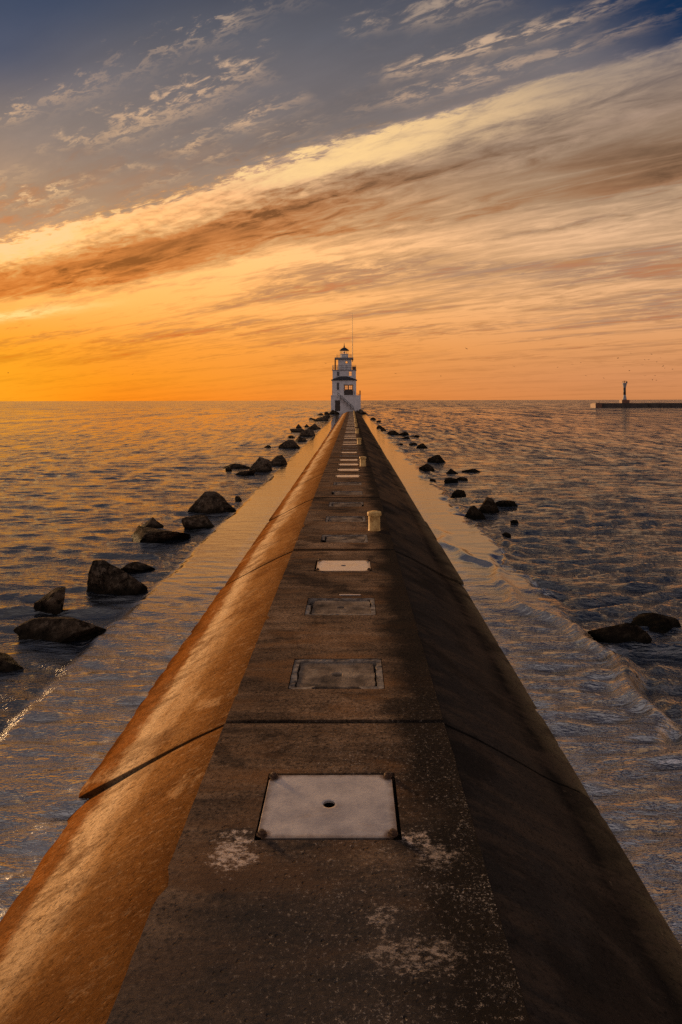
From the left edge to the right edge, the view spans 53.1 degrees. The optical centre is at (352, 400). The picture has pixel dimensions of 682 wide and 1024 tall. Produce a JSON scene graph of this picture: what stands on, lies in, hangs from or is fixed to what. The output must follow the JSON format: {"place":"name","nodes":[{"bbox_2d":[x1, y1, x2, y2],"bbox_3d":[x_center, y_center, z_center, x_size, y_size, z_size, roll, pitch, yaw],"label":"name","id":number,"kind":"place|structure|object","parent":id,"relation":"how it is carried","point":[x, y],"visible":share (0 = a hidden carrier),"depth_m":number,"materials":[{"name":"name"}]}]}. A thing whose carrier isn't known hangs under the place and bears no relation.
{"place":"outdoors","nodes":[
{"label":"outdoors","id":0,"kind":"place"},
{"bbox_2d":[0,400,681,947],"bbox_3d":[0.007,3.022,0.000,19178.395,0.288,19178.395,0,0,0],"label":"water","id":1,"kind":"structure","parent":0,"point":[594,540],"depth_m":13.42,"materials":[{"name":"liquid"}]},
{"bbox_2d":[0,652,23,671],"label":"boulder","id":2,"kind":"object","parent":1,"relation":"in","point":[8,663],"visible":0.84,"depth_m":7.75,"materials":[{"name":"grey stone"}]},
{"bbox_2d":[33,587,65,614],"bbox_3d":[-4.408,3.010,10.063,0.523,0.494,0.314,0,0,24],"label":"boulder","id":3,"kind":"object","parent":1,"relation":"in","point":[51,602],"visible":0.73,"depth_m":9.95,"materials":[{"name":"grey stone"}]},
{"bbox_2d":[13,617,106,642],"bbox_3d":[-3.780,3.031,8.932,1.266,0.377,0.549,0,0,0],"label":"boulder","id":4,"kind":"object","parent":1,"relation":"in","point":[64,629],"visible":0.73,"depth_m":8.81,"materials":[{"name":"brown stone"}]},
{"bbox_2d":[86,560,147,595],"bbox_3d":[-3.843,2.959,11.210,1.144,0.753,0.722,0,0,17],"label":"boulder","id":5,"kind":"object","parent":1,"relation":"in","point":[105,577],"visible":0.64,"depth_m":10.90,"materials":[{"name":"brown stone"}]},
{"bbox_2d":[120,562,154,571],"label":"boulder","id":6,"kind":"object","parent":1,"relation":"in","point":[135,567],"visible":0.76,"depth_m":12.18,"materials":[{"name":"brown stone"}]},
{"bbox_2d":[141,517,163,527],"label":"boulder","id":7,"kind":"object","parent":1,"relation":"in","point":[152,522],"visible":0.48,"depth_m":16.28,"materials":[{"name":"grey stone"}]},
{"bbox_2d":[131,525,190,542],"bbox_3d":[-4.314,3.022,14.988,1.363,0.433,0.937,0,0,0],"label":"boulder","id":8,"kind":"object","parent":1,"relation":"in","point":[141,534],"visible":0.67,"depth_m":14.80,"materials":[{"name":"grey stone"}]},
{"bbox_2d":[181,515,213,529],"bbox_3d":[-3.587,3.012,16.350,0.814,0.472,0.613,0,0,-41],"label":"boulder","id":9,"kind":"object","parent":1,"relation":"in","point":[196,522],"visible":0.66,"depth_m":16.22,"materials":[{"name":"grey stone"}]},
{"bbox_2d":[187,491,235,512],"bbox_3d":[-3.862,2.949,19.044,1.468,0.812,1.180,0,0,0],"label":"boulder","id":10,"kind":"object","parent":1,"relation":"in","point":[210,502],"visible":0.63,"depth_m":18.66,"materials":[{"name":"grey stone"}]},
{"bbox_2d":[223,463,249,468],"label":"boulder","id":11,"kind":"object","parent":1,"relation":"in","point":[236,466],"visible":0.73,"depth_m":30.77,"materials":[{"name":"grey stone"}]},
{"bbox_2d":[235,496,241,501],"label":"boulder","id":12,"kind":"object","parent":1,"relation":"in","point":[237,498],"visible":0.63,"depth_m":20.70,"materials":[{"name":"brown stone"}]},
{"bbox_2d":[235,470,255,474],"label":"boulder","id":13,"kind":"object","parent":1,"relation":"in","point":[250,472],"visible":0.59,"depth_m":27.85,"materials":[{"name":"brown stone"}]},
{"bbox_2d":[249,457,271,471],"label":"boulder","id":14,"kind":"object","parent":1,"relation":"in","point":[261,464],"visible":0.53,"depth_m":29.33,"materials":[{"name":"grey stone"}]},
{"bbox_2d":[271,455,286,465],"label":"boulder","id":15,"kind":"object","parent":1,"relation":"in","point":[278,460],"visible":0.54,"depth_m":31.99,"materials":[{"name":"grey stone"}]},
{"bbox_2d":[278,440,299,448],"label":"boulder","id":16,"kind":"object","parent":1,"relation":"in","point":[289,444],"visible":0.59,"depth_m":43.46,"materials":[{"name":"grey stone"}]},
{"bbox_2d":[290,428,303,431],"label":"boulder","id":17,"kind":"object","parent":1,"relation":"in","point":[297,430],"visible":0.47,"depth_m":65.74,"materials":[{"name":"brown stone"}]},
{"bbox_2d":[295,437,306,441],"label":"boulder","id":18,"kind":"object","parent":1,"relation":"in","point":[299,439],"visible":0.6,"depth_m":50.58,"materials":[{"name":"brown stone"}]},
{"bbox_2d":[299,428,314,436],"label":"boulder","id":19,"kind":"object","parent":1,"relation":"in","point":[307,433],"visible":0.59,"depth_m":57.79,"materials":[{"name":"grey stone"}]},
{"bbox_2d":[307,423,320,429],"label":"boulder","id":20,"kind":"object","parent":1,"relation":"in","point":[314,426],"visible":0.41,"depth_m":71.39,"materials":[{"name":"brown stone"}]},
{"bbox_2d":[314,417,328,420],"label":"boulder","id":21,"kind":"object","parent":1,"relation":"in","point":[322,419],"visible":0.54,"depth_m":100.96,"materials":[{"name":"brown stone"}]},
{"bbox_2d":[0,411,681,1023],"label":"pier","id":22,"kind":"structure","parent":1,"relation":"in","point":[496,881],"depth_m":3.89,"materials":[{"name":"concrete"}]},
{"bbox_2d":[256,771,397,839],"bbox_3d":[-0.137,2.393,4.060,0.782,0.046,0.637,0,0,0],"label":"cover plate","id":23,"kind":"object","parent":22,"relation":"on","point":[294,808],"visible":1,"depth_m":4.01,"materials":[{"name":"metal"}]},
{"bbox_2d":[289,659,383,688],"bbox_3d":[-0.131,2.462,6.010,0.796,0.122,0.656,0,0,0],"label":"hatch lid","id":24,"kind":"object","parent":22,"relation":"on","point":[333,673],"visible":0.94,"depth_m":6.01,"materials":[{"name":"metal"}]},
{"bbox_2d":[305,598,375,614],"bbox_3d":[-0.131,2.462,7.960,0.796,0.121,0.656,0,0,0],"label":"hatch lid","id":25,"kind":"object","parent":22,"relation":"on","point":[343,606],"visible":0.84,"depth_m":7.99,"materials":[{"name":"metal"}]},
{"bbox_2d":[316,558,370,570],"bbox_3d":[-0.123,2.389,9.910,0.782,0.051,0.637,0,0,0],"label":"cover plate","id":26,"kind":"object","parent":22,"relation":"on","point":[360,565],"visible":1,"depth_m":9.91,"materials":[{"name":"metal"}]},
{"bbox_2d":[321,535,367,541],"bbox_3d":[-0.131,2.462,11.860,0.796,0.121,0.656,0,0,-1],"label":"hatch lid","id":27,"kind":"object","parent":22,"relation":"on","point":[344,538],"visible":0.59,"depth_m":11.92,"materials":[{"name":"metal"}]},
{"bbox_2d":[331,313,360,413],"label":"lighthouse","id":28,"kind":"object","parent":22,"relation":"on","point":[343,400],"visible":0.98,"depth_m":147.95,"materials":[{"name":"white paint"}]},
{"bbox_2d":[335,400,339,410],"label":"door","id":29,"kind":"structure","parent":28,"relation":"in","point":[337,402],"depth_m":147.11,"materials":[{"name":"brown paint"}]},
{"bbox_2d":[344,385,351,394],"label":"double door","id":30,"kind":"structure","parent":28,"relation":"in","point":[348,391],"depth_m":148.05,"materials":[{"name":"brown paint"}]},
{"bbox_2d":[326,516,365,521],"bbox_3d":[-0.131,2.461,13.810,0.796,0.120,0.656,0,0,0],"label":"hatch lid","id":31,"kind":"object","parent":22,"relation":"on","point":[345,518],"visible":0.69,"depth_m":13.87,"materials":[{"name":"metal"}]},
{"bbox_2d":[329,502,363,505],"bbox_3d":[-0.131,2.462,15.760,0.796,0.121,0.656,0,0,0],"label":"hatch lid","id":32,"kind":"object","parent":22,"relation":"on","point":[346,503],"visible":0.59,"depth_m":15.90,"materials":[{"name":"metal"}]},
{"bbox_2d":[331,491,361,494],"bbox_3d":[-0.131,2.462,17.710,0.796,0.122,0.656,0,0,0],"label":"hatch lid","id":33,"kind":"object","parent":22,"relation":"on","point":[345,492],"visible":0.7,"depth_m":17.85,"materials":[{"name":"metal"}]},
{"bbox_2d":[333,482,360,484],"bbox_3d":[-0.131,2.461,19.660,0.796,0.120,0.656,0,0,0],"label":"hatch lid","id":34,"kind":"object","parent":22,"relation":"on","point":[347,483],"visible":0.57,"depth_m":19.79,"materials":[{"name":"metal"}]},
{"bbox_2d":[335,474,359,476],"bbox_3d":[-0.135,2.393,21.610,0.782,0.046,0.637,0,0,0],"label":"cover plate","id":35,"kind":"object","parent":22,"relation":"on","point":[347,475],"visible":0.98,"depth_m":21.75,"materials":[{"name":"metal"}]},
{"bbox_2d":[337,468,359,470],"bbox_3d":[-0.124,2.393,23.560,0.782,0.046,0.637,0,0,0],"label":"cover plate","id":36,"kind":"object","parent":22,"relation":"on","point":[338,469],"visible":0.97,"depth_m":23.64,"materials":[{"name":"metal"}]},
{"bbox_2d":[339,458,358,460],"bbox_3d":[-0.132,2.393,27.460,0.782,0.046,0.637,0,0,0],"label":"cover plate","id":37,"kind":"object","parent":22,"relation":"on","point":[348,459],"visible":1,"depth_m":27.41,"materials":[{"name":"metal"}]},
{"bbox_2d":[340,455,357,456],"bbox_3d":[-0.131,2.461,29.410,0.796,0.120,0.656,0,0,1],"label":"hatch lid","id":38,"kind":"object","parent":22,"relation":"on","point":[348,455],"visible":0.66,"depth_m":29.68,"materials":[{"name":"metal"}]},
{"bbox_2d":[359,456,365,465],"bbox_3d":[0.393,2.223,24.850,0.260,0.352,0.262,0,0,16],"label":"deck post","id":39,"kind":"object","parent":22,"relation":"on","point":[362,460],"visible":1,"depth_m":24.76,"materials":[{"name":"yellow paint"}]},
{"bbox_2d":[367,510,380,530],"bbox_3d":[0.410,2.223,12.600,0.262,0.352,0.260,0,0,0],"label":"deck post","id":40,"kind":"object","parent":22,"relation":"on","point":[374,520],"visible":1,"depth_m":12.51,"materials":[{"name":"yellow paint"}]},
{"bbox_2d":[387,430,398,434],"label":"boulder","id":41,"kind":"object","parent":1,"relation":"in","point":[393,432],"visible":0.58,"depth_m":59.96,"materials":[{"name":"stone"}]},
{"bbox_2d":[416,443,426,447],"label":"boulder","id":42,"kind":"object","parent":1,"relation":"in","point":[422,445],"visible":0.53,"depth_m":43.32,"materials":[{"name":"stone"}]},
{"bbox_2d":[419,463,434,471],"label":"boulder","id":43,"kind":"object","parent":1,"relation":"in","point":[427,467],"visible":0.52,"depth_m":29.15,"materials":[{"name":"stone"}]},
{"bbox_2d":[427,455,444,462],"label":"boulder","id":44,"kind":"object","parent":1,"relation":"in","point":[436,459],"visible":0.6,"depth_m":33.27,"materials":[{"name":"stone"}]},
{"bbox_2d":[444,477,457,482],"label":"boulder","id":45,"kind":"object","parent":1,"relation":"in","point":[450,480],"visible":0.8,"depth_m":25.15,"materials":[{"name":"stone"}]},
{"bbox_2d":[447,469,457,473],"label":"boulder","id":46,"kind":"object","parent":1,"relation":"in","point":[450,471],"visible":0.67,"depth_m":28.30,"materials":[{"name":"stone"}]},
{"bbox_2d":[451,489,465,497],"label":"boulder","id":47,"kind":"object","parent":1,"relation":"in","point":[457,493],"visible":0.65,"depth_m":21.52,"materials":[{"name":"stone"}]},
{"bbox_2d":[456,477,467,480],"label":"boulder","id":48,"kind":"object","parent":1,"relation":"in","point":[461,478],"visible":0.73,"depth_m":25.91,"materials":[{"name":"stone"}]},
{"bbox_2d":[461,469,480,471],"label":"boulder","id":49,"kind":"object","parent":1,"relation":"in","point":[472,470],"visible":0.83,"depth_m":28.97,"materials":[{"name":"stone"}]},
{"bbox_2d":[464,505,485,519],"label":"boulder","id":50,"kind":"object","parent":1,"relation":"in","point":[473,512],"visible":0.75,"depth_m":17.59,"materials":[{"name":"stone"}]},
{"bbox_2d":[479,497,499,513],"bbox_3d":[3.715,2.962,18.667,0.567,0.641,0.550,0,0,31],"label":"boulder","id":51,"kind":"object","parent":1,"relation":"in","point":[488,505],"visible":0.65,"depth_m":18.43,"materials":[{"name":"stone"}]},
{"bbox_2d":[496,500,516,506],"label":"boulder","id":52,"kind":"object","parent":1,"relation":"in","point":[506,503],"visible":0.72,"depth_m":19.56,"materials":[{"name":"stone"}]},
{"bbox_2d":[502,532,510,536],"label":"boulder","id":53,"kind":"object","parent":1,"relation":"in","point":[506,534],"visible":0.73,"depth_m":15.23,"materials":[{"name":"stone"}]},
{"bbox_2d":[587,623,651,642],"bbox_3d":[3.378,3.010,8.641,0.760,0.391,0.380,0,0,29],"label":"boulder","id":54,"kind":"object","parent":1,"relation":"in","point":[624,632],"visible":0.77,"depth_m":8.55,"materials":[{"name":"stone"}]},
{"bbox_2d":[590,403,681,407],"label":"breakwater","id":55,"kind":"object","parent":1,"relation":"in","point":[635,405],"visible":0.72,"depth_m":254.00,"materials":[{"name":"grey concrete"}]},
{"bbox_2d":[631,613,680,633],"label":"boulder","id":56,"kind":"object","parent":1,"relation":"in","point":[659,623],"visible":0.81,"depth_m":9.17,"materials":[{"name":"stone"}]},
{"bbox_2d":[0,0,681,400],"label":"sky","id":57,"kind":"structure","parent":0,"point":[200,200],"materials":[{"name":"orange"}]},
{"bbox_2d":[619,381,629,402],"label":"beacon tower","id":58,"kind":"structure","parent":0,"point":[624,399],"depth_m":256.14,"materials":[{"name":"grey metal"}]}
]}

